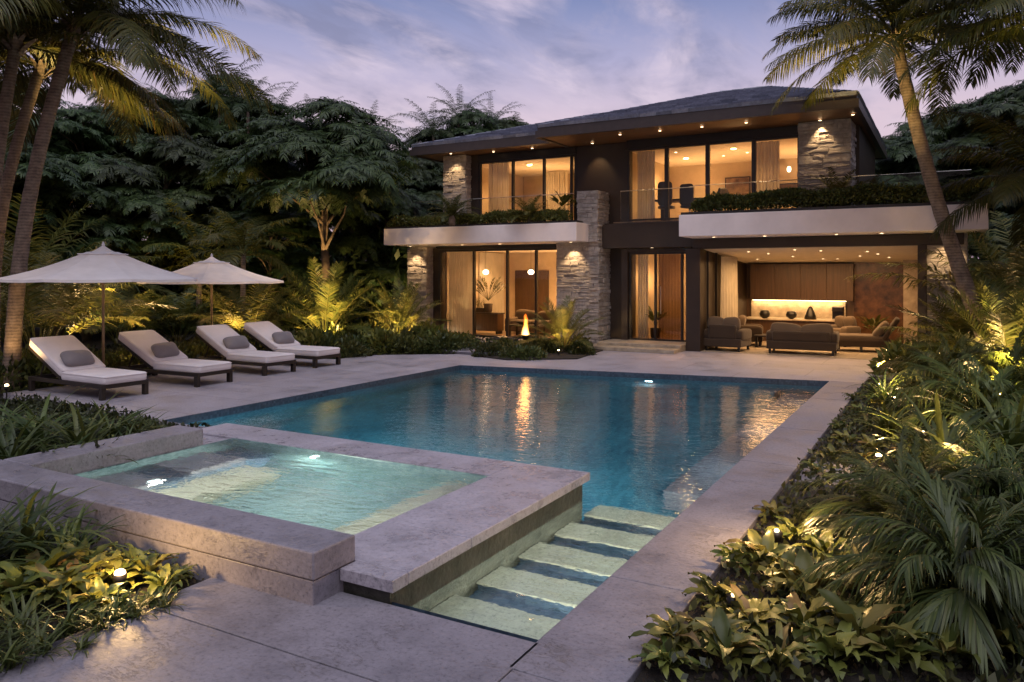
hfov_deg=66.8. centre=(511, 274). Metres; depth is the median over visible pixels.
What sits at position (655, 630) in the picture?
broadleaf plant
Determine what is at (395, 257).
undergrowth
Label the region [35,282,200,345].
areca palm
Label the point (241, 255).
understory palm
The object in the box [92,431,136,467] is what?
strap leaf plant
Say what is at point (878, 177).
cycad
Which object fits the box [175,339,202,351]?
shrub
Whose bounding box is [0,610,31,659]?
strap leaf plant
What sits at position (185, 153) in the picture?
tree
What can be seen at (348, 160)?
tree
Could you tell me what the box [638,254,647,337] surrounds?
curtain
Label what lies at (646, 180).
curtain
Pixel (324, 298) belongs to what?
feather palm
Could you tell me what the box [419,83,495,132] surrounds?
treeline palm
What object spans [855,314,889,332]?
potted plant
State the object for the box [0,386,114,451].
strap leaf plant
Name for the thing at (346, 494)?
spa water
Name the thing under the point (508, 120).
tree
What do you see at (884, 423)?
strap leaf plant
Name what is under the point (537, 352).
shrub
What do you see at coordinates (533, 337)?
shrub
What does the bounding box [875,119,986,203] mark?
tree
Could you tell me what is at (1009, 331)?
feather palm
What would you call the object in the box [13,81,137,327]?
tree
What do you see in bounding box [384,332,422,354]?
shrub
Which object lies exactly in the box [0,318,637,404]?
ground
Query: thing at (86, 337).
areca palm
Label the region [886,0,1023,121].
palm tree
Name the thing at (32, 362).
shrub
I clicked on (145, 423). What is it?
strap leaf plant
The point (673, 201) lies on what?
dining table
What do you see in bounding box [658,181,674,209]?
office chair
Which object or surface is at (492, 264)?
wall
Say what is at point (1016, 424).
strap leaf plant
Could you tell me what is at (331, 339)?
shrub
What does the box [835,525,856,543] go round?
broadleaf plant
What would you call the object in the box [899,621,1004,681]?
broadleaf plant
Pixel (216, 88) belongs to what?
treeline palm
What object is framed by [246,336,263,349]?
shrub
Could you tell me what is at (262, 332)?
sun lounger
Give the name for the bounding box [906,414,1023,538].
plume palm
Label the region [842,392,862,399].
broadleaf plant
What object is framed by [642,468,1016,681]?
leaf litter
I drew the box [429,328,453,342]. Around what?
shrub
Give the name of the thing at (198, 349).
shrub
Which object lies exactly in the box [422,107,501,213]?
tree
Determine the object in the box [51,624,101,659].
strap leaf plant
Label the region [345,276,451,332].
feather palm
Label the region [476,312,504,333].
credenza
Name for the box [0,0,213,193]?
palm tree
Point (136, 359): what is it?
shrub
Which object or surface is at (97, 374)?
sun lounger
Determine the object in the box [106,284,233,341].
areca palm
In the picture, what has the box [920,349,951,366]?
shrub
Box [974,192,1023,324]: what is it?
tree
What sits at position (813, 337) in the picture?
sofa
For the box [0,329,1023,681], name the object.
planting bed soil
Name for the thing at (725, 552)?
broadleaf plant
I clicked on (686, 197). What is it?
office chair
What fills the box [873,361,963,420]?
strap leaf plant
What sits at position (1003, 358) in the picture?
plume palm
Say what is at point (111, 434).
strap leaf plant
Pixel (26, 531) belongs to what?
strap leaf plant
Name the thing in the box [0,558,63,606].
broadleaf plant
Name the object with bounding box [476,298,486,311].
grass planter
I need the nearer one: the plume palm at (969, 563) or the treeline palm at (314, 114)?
the plume palm at (969, 563)
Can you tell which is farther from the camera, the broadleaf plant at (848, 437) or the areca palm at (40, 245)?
the areca palm at (40, 245)
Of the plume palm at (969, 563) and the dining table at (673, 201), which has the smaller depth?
the plume palm at (969, 563)
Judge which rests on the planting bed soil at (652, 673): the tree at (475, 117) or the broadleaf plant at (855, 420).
the broadleaf plant at (855, 420)
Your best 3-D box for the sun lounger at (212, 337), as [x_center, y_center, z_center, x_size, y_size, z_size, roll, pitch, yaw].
[-5.846,1.624,16.983,2.349,0.952,0.860,0,0,32]
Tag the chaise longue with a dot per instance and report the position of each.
(877, 338)
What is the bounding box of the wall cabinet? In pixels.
[750,264,853,301]
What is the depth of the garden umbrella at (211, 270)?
18.17 m
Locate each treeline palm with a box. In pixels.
[172,45,282,201]
[200,69,293,209]
[234,83,315,122]
[285,94,343,225]
[354,100,406,260]
[393,98,473,171]
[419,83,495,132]
[458,92,525,127]
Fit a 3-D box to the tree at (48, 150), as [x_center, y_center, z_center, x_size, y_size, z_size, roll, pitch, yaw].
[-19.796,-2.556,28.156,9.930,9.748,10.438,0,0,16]
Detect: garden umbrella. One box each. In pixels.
[0,242,196,363]
[137,253,283,324]
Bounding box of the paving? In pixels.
[0,577,552,681]
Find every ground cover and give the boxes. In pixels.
[0,326,492,389]
[0,392,210,456]
[0,520,176,628]
[645,373,1023,681]
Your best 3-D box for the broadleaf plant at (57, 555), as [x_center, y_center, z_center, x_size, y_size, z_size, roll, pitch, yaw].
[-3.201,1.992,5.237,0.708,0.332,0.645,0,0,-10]
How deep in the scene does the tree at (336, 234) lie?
42.96 m
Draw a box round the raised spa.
[0,423,589,606]
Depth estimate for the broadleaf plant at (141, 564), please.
5.37 m
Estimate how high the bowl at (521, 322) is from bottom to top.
0.100 m
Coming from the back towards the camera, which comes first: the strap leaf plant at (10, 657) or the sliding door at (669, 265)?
the sliding door at (669, 265)
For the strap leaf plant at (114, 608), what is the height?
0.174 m
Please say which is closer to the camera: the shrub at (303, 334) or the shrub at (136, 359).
the shrub at (136, 359)
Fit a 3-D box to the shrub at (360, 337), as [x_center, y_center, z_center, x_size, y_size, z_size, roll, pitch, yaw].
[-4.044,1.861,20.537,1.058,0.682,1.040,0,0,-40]
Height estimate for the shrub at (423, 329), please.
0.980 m
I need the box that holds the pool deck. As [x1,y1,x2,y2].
[3,350,894,420]
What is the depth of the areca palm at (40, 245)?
22.03 m
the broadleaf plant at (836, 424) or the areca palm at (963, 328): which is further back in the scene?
the areca palm at (963, 328)
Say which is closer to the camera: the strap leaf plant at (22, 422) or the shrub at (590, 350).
the strap leaf plant at (22, 422)
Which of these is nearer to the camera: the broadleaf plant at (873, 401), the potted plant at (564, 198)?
the broadleaf plant at (873, 401)
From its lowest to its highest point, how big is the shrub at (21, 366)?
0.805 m
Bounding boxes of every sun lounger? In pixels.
[28,335,148,400]
[117,330,232,386]
[195,324,295,375]
[243,321,340,367]
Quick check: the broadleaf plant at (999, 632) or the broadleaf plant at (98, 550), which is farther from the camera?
the broadleaf plant at (98, 550)
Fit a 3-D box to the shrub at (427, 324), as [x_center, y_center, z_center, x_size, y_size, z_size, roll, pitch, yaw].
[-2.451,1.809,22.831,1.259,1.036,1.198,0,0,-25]
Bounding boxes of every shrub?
[0,343,36,362]
[0,354,51,393]
[21,350,62,388]
[93,350,129,367]
[100,354,150,375]
[119,347,138,360]
[128,352,143,364]
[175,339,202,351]
[178,346,199,358]
[187,336,200,344]
[188,344,213,356]
[192,340,214,351]
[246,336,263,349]
[285,328,298,336]
[293,326,325,345]
[301,325,336,346]
[303,330,349,358]
[325,321,353,337]
[329,337,372,358]
[339,332,356,342]
[344,333,379,356]
[346,321,373,330]
[347,328,365,338]
[361,318,385,328]
[363,322,398,354]
[379,330,405,351]
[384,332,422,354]
[392,326,422,346]
[407,332,428,351]
[408,336,438,354]
[410,317,431,328]
[410,322,435,334]
[420,329,464,353]
[421,319,444,329]
[426,323,451,343]
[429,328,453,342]
[438,333,480,353]
[456,330,475,345]
[470,338,501,356]
[483,344,505,354]
[492,336,516,347]
[498,346,526,357]
[502,343,525,354]
[506,345,546,360]
[519,345,548,357]
[523,342,546,353]
[528,334,540,342]
[536,340,561,352]
[547,343,567,351]
[566,333,593,348]
[567,337,595,352]
[567,344,596,355]
[866,336,920,377]
[899,338,930,351]
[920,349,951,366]
[924,347,938,353]
[938,336,980,362]
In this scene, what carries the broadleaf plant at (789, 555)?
on the planting bed soil at (652, 673)
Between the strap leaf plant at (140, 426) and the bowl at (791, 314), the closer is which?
the strap leaf plant at (140, 426)
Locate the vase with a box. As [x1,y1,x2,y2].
[804,306,816,319]
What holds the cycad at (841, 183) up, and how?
on the villa
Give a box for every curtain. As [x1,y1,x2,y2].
[449,251,472,333]
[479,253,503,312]
[489,162,508,222]
[546,171,567,220]
[638,151,654,218]
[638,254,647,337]
[720,256,737,317]
[757,141,779,208]
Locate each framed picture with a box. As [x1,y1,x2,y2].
[725,176,750,194]
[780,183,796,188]
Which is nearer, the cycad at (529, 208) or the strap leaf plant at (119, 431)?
the strap leaf plant at (119, 431)
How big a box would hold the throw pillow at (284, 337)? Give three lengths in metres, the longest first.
0.580 x 0.330 x 0.250 m
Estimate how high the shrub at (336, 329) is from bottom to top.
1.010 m
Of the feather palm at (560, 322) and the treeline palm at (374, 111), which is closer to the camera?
the feather palm at (560, 322)
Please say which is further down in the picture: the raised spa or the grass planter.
the raised spa
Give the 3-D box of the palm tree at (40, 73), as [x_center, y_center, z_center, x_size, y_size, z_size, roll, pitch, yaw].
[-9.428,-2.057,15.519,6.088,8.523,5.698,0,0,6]
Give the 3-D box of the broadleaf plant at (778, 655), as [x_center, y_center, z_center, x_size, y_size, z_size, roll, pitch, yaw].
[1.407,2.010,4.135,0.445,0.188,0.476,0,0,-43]
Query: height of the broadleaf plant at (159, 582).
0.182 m
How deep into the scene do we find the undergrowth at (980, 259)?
20.41 m
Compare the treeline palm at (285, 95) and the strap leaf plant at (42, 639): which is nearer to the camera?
the strap leaf plant at (42, 639)
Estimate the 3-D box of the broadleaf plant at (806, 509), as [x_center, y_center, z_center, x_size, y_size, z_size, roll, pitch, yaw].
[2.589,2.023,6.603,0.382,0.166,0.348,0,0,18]
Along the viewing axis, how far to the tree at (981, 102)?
27.20 m
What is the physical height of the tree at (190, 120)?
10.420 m
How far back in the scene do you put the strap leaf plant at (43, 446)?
7.75 m
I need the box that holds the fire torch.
[522,335,528,345]
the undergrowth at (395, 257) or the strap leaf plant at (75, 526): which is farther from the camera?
the undergrowth at (395, 257)
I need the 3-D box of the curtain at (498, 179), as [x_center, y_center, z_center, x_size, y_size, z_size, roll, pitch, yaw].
[-0.453,-2.645,25.641,0.752,2.110,0.120,0,0,25]
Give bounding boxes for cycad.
[421,192,478,225]
[505,194,548,222]
[807,166,878,205]
[850,173,894,204]
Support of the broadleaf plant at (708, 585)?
on the planting bed soil at (652, 673)
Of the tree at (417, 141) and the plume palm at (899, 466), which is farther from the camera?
the tree at (417, 141)
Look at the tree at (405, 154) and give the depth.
43.25 m
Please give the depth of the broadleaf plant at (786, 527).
6.09 m
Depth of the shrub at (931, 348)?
17.34 m
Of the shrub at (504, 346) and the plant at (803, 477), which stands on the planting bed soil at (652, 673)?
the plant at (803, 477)
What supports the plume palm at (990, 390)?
on the planting bed soil at (652, 673)
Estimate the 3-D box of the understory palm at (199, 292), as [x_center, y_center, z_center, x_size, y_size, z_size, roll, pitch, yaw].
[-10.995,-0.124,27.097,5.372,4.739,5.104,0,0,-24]
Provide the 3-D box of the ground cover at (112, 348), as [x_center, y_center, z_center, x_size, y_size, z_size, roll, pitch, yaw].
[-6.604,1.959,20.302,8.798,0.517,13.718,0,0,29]
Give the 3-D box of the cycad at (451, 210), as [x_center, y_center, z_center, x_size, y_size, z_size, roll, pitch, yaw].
[-1.786,-1.996,23.391,1.828,1.047,1.768,0,0,18]
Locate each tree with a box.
[0,0,200,360]
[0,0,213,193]
[0,0,274,391]
[2,131,89,264]
[5,101,195,318]
[5,145,154,335]
[6,108,87,285]
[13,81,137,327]
[35,180,206,335]
[79,83,214,269]
[79,127,251,332]
[134,96,285,184]
[146,146,303,326]
[161,70,301,210]
[188,115,339,312]
[200,96,423,329]
[207,196,330,321]
[274,169,435,322]
[285,119,370,264]
[316,185,434,326]
[338,155,443,258]
[392,123,459,211]
[393,148,443,214]
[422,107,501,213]
[489,112,528,129]
[762,0,1023,350]
[875,100,1023,203]
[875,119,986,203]
[875,133,901,175]
[877,112,971,204]
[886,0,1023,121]
[914,79,1023,260]
[919,80,1023,260]
[919,110,1023,250]
[956,160,1023,261]
[970,206,1019,261]
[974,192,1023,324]
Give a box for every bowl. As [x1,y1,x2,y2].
[516,321,527,324]
[759,310,769,317]
[786,311,796,318]
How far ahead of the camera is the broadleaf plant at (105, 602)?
4.82 m
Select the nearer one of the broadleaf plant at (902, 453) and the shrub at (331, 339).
the broadleaf plant at (902, 453)
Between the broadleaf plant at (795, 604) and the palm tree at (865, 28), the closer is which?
the broadleaf plant at (795, 604)
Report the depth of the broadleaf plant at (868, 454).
8.59 m
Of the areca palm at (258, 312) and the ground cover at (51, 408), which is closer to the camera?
the ground cover at (51, 408)
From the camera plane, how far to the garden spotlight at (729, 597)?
4.70 m
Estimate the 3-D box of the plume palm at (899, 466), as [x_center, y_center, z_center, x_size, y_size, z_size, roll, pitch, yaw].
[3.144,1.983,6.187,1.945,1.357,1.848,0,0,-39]
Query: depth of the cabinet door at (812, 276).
24.56 m
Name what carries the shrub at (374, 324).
on the planting bed soil at (652, 673)
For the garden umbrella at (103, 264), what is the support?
on the pool deck
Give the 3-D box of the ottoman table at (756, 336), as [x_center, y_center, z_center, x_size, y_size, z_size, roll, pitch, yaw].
[7.591,1.919,22.350,1.100,0.350,0.700,0,0,29]
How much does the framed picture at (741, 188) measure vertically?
0.850 m
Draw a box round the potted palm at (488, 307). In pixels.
[476,275,504,312]
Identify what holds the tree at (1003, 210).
on the ground at (95, 336)
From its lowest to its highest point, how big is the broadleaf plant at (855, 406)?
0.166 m
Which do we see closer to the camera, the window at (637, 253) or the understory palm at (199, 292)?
the window at (637, 253)
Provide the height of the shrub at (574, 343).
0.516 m
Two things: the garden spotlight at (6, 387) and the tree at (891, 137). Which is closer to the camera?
the garden spotlight at (6, 387)
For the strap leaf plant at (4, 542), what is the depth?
5.48 m
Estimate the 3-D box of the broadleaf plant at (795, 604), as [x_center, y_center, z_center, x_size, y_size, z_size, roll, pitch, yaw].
[1.685,2.004,4.550,0.643,0.302,0.586,0,0,34]
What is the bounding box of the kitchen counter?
[745,316,834,340]
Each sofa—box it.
[505,309,554,333]
[766,322,839,355]
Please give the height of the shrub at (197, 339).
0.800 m
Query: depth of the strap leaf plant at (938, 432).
8.11 m
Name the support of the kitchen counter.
on the villa
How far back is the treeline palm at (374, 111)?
44.69 m
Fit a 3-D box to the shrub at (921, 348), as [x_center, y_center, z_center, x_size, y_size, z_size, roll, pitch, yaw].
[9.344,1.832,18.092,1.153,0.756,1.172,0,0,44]
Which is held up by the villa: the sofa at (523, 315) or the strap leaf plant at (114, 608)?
the sofa at (523, 315)
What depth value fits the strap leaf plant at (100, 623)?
4.58 m
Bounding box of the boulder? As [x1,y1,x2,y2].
[491,336,518,340]
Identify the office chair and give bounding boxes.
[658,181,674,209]
[679,184,693,211]
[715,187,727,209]
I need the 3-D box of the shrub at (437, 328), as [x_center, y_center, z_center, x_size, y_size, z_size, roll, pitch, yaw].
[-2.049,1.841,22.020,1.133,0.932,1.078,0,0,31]
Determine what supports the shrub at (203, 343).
on the planting bed soil at (652, 673)
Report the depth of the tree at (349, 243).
28.14 m
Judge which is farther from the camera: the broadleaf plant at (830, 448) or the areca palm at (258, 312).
the areca palm at (258, 312)
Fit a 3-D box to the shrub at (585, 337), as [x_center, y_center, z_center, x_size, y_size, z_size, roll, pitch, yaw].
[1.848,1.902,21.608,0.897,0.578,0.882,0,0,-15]
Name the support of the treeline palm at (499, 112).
on the ground at (95, 336)
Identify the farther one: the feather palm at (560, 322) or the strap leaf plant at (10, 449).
the feather palm at (560, 322)
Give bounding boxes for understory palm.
[118,198,276,325]
[174,206,313,333]
[899,230,1023,301]
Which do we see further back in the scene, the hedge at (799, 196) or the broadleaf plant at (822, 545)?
the hedge at (799, 196)
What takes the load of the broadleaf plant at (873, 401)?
on the planting bed soil at (652, 673)
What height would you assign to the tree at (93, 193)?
6.653 m
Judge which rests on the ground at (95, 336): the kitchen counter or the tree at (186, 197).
the tree at (186, 197)
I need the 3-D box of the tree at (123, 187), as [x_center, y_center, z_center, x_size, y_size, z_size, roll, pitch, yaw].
[-13.306,-0.519,26.702,5.586,5.483,5.871,0,0,-31]
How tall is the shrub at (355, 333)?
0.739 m
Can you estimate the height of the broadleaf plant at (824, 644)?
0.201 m
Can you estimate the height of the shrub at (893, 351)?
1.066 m
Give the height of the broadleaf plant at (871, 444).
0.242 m
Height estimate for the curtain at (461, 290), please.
2.820 m
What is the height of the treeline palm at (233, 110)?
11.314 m
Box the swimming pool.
[152,365,861,681]
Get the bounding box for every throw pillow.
[60,350,94,366]
[151,342,179,357]
[223,335,249,348]
[272,331,294,343]
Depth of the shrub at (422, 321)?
23.22 m
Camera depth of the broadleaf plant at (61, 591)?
4.89 m
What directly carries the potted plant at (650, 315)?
on the villa
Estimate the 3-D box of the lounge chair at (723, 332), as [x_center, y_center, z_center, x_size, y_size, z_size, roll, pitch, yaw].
[5.975,1.625,21.539,1.110,0.937,1.000,0,0,33]
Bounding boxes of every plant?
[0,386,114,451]
[0,397,55,431]
[0,404,49,437]
[0,409,77,459]
[0,479,86,562]
[0,482,117,570]
[0,500,133,575]
[0,537,94,592]
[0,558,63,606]
[0,562,101,613]
[0,588,70,659]
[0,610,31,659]
[0,613,91,673]
[0,624,51,672]
[2,391,159,455]
[4,432,98,468]
[8,591,107,655]
[17,547,128,596]
[32,409,92,430]
[45,537,121,566]
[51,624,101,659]
[62,398,173,441]
[64,577,135,610]
[72,600,128,636]
[79,548,149,588]
[85,590,146,629]
[87,590,139,616]
[92,410,174,438]
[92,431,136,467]
[104,589,169,630]
[106,419,148,438]
[107,542,167,570]
[124,548,192,579]
[130,417,171,430]
[130,562,192,596]
[131,588,169,608]
[139,582,188,615]
[156,563,198,585]
[550,191,576,220]
[628,607,712,658]
[628,634,707,681]
[645,306,657,337]
[671,605,749,653]
[681,571,748,611]
[683,605,780,681]
[700,583,797,635]
[710,539,764,574]
[723,528,799,567]
[732,619,826,681]
[741,591,857,658]
[749,546,810,605]
[752,500,793,518]
[760,546,856,605]
[764,515,820,542]
[789,528,854,563]
[793,499,839,521]
[793,620,885,681]
[795,461,888,489]
[799,459,837,473]
[800,587,926,660]
[817,443,847,460]
[817,540,898,584]
[827,419,855,431]
[829,430,860,445]
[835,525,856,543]
[838,616,946,681]
[840,400,929,438]
[840,449,877,462]
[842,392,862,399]
[844,366,922,408]
[846,403,871,413]
[848,413,878,427]
[850,386,1023,481]
[851,433,890,452]
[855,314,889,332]
[861,395,882,404]
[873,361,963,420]
[883,446,932,461]
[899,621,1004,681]
[907,382,1023,460]
[952,617,1023,668]
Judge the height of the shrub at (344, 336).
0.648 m
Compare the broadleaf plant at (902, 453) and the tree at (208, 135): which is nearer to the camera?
the broadleaf plant at (902, 453)
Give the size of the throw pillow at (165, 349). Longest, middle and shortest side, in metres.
0.580 x 0.330 x 0.250 m
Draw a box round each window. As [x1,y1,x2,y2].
[438,248,556,339]
[479,154,575,219]
[627,135,798,220]
[629,252,685,341]
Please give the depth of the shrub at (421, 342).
20.56 m
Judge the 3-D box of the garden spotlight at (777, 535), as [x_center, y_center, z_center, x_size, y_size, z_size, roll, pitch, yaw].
[2.010,2.046,5.900,0.084,0.227,0.082,0,0,29]
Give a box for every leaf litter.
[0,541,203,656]
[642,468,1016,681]
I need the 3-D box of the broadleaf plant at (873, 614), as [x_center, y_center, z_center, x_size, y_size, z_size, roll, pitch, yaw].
[1.956,1.959,4.325,0.636,0.303,0.627,0,0,34]
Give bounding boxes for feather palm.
[249,257,395,334]
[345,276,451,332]
[513,294,605,351]
[891,273,1023,370]
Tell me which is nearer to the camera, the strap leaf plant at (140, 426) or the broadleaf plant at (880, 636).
the broadleaf plant at (880, 636)
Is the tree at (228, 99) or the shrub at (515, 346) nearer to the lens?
the shrub at (515, 346)
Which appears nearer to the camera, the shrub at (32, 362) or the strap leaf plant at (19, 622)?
the strap leaf plant at (19, 622)
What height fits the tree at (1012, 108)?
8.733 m
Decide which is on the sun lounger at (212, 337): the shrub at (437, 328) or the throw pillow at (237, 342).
the throw pillow at (237, 342)
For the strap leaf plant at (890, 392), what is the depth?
12.40 m
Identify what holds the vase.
on the kitchen counter
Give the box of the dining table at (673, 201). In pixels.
[655,197,702,220]
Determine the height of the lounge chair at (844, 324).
0.875 m
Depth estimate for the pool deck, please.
16.45 m
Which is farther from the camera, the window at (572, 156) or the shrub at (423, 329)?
the window at (572, 156)
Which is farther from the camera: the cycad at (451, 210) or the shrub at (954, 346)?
the cycad at (451, 210)
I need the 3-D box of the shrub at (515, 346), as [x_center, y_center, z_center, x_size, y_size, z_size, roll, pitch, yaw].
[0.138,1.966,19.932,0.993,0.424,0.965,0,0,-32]
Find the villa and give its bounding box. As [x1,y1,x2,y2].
[384,86,988,359]
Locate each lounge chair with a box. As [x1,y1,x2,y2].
[704,316,751,351]
[738,315,762,345]
[832,315,860,346]
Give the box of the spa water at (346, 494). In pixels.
[76,439,484,534]
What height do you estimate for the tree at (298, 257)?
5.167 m
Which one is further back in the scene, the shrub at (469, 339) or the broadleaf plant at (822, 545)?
the shrub at (469, 339)
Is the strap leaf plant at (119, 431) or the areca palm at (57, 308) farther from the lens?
the areca palm at (57, 308)
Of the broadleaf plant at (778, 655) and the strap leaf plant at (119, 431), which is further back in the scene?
the strap leaf plant at (119, 431)
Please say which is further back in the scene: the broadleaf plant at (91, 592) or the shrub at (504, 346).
the shrub at (504, 346)
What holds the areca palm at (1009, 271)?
on the planting bed soil at (652, 673)
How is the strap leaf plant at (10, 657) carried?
on the planting bed soil at (652, 673)
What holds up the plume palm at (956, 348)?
on the planting bed soil at (652, 673)
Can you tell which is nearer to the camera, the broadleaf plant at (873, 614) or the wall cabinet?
the broadleaf plant at (873, 614)
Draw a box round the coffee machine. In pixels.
[832,307,843,319]
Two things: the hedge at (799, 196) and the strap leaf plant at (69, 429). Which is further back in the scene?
the hedge at (799, 196)
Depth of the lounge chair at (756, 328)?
22.67 m
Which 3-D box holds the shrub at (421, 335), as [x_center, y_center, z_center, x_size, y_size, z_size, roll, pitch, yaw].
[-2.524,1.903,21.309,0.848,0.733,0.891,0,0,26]
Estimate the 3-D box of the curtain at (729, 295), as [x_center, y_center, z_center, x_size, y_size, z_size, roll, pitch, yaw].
[6.490,0.780,23.200,0.135,2.600,1.800,0,0,30]
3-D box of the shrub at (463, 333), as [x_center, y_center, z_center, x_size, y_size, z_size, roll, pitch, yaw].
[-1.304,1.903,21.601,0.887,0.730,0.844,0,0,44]
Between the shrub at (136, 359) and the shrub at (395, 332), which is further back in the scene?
the shrub at (395, 332)
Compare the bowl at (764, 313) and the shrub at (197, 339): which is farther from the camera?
the bowl at (764, 313)
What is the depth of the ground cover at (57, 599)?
4.95 m
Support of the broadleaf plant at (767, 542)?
on the planting bed soil at (652, 673)
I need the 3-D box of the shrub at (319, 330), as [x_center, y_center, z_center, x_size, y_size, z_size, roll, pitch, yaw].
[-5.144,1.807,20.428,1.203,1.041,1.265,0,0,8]
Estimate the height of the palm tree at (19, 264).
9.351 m
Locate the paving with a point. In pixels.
(216, 630)
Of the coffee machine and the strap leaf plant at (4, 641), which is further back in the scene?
the coffee machine
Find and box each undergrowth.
[0,227,407,334]
[968,249,1020,350]
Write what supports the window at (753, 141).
in the villa
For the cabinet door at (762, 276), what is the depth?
25.33 m
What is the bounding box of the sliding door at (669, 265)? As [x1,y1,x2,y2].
[658,254,680,339]
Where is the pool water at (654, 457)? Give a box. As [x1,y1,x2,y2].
[185,370,822,639]
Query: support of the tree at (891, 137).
on the ground at (95, 336)
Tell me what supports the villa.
on the ground at (95, 336)
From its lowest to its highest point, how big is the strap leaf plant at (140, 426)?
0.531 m
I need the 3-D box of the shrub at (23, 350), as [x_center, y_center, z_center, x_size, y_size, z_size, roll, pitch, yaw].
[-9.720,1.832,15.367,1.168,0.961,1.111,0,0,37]
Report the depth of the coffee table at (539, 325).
25.79 m
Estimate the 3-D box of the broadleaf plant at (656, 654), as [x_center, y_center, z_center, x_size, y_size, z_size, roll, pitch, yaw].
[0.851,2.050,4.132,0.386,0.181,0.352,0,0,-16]
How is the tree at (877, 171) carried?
on the ground at (95, 336)
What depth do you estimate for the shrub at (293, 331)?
20.76 m
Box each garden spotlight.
[4,384,8,395]
[113,569,126,595]
[726,593,735,610]
[772,529,781,542]
[874,453,882,466]
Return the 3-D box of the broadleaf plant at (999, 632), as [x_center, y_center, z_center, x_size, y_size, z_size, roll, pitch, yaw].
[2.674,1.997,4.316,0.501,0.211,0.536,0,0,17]
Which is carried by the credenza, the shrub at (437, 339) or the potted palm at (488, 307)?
the potted palm at (488, 307)
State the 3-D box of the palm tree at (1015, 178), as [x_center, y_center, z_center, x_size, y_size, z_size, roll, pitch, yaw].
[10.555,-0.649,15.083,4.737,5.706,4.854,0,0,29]
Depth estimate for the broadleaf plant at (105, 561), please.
5.10 m
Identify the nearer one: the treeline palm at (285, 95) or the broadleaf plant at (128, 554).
the broadleaf plant at (128, 554)
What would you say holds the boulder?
on the planting bed soil at (652, 673)
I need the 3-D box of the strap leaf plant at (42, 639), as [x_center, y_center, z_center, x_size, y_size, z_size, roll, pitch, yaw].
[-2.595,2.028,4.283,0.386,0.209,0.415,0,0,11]
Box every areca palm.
[0,232,175,356]
[1,193,185,342]
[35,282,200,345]
[37,246,167,340]
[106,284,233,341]
[173,281,325,339]
[845,210,1023,328]
[875,283,1023,345]
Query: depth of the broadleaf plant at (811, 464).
8.20 m
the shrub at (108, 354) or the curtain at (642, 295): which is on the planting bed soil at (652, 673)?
the shrub at (108, 354)
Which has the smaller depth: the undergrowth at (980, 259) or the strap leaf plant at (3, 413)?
the strap leaf plant at (3, 413)
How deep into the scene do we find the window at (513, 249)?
25.37 m
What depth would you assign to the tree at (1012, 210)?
22.78 m
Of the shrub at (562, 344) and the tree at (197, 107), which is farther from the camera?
the tree at (197, 107)
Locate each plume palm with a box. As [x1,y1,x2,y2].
[786,425,1023,573]
[787,452,1023,681]
[874,326,1015,404]
[880,351,1023,439]
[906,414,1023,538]
[922,329,1023,400]
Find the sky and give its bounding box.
[0,0,1023,259]
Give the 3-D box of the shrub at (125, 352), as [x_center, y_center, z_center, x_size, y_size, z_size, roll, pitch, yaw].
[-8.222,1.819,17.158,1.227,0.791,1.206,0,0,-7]
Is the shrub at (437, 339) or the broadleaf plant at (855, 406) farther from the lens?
the shrub at (437, 339)
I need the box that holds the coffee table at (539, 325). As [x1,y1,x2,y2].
[509,324,545,336]
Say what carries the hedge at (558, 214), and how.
on the villa
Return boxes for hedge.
[385,207,572,226]
[689,176,989,211]
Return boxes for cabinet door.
[750,264,774,299]
[775,264,799,299]
[800,264,825,300]
[826,264,853,300]
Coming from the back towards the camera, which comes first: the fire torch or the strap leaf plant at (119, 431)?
the fire torch
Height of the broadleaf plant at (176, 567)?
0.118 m
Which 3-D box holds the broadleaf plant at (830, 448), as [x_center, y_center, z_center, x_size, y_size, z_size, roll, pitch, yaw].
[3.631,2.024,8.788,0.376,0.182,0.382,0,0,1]
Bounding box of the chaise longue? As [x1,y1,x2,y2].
[837,317,899,351]
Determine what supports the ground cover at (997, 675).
on the planting bed soil at (652, 673)
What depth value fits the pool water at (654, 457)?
10.46 m
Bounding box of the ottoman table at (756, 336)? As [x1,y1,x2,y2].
[754,334,765,346]
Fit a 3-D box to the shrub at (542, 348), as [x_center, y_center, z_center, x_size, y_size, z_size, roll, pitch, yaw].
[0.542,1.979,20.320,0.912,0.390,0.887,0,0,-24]
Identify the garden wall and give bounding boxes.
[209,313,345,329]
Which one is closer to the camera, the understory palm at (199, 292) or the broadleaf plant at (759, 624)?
the broadleaf plant at (759, 624)

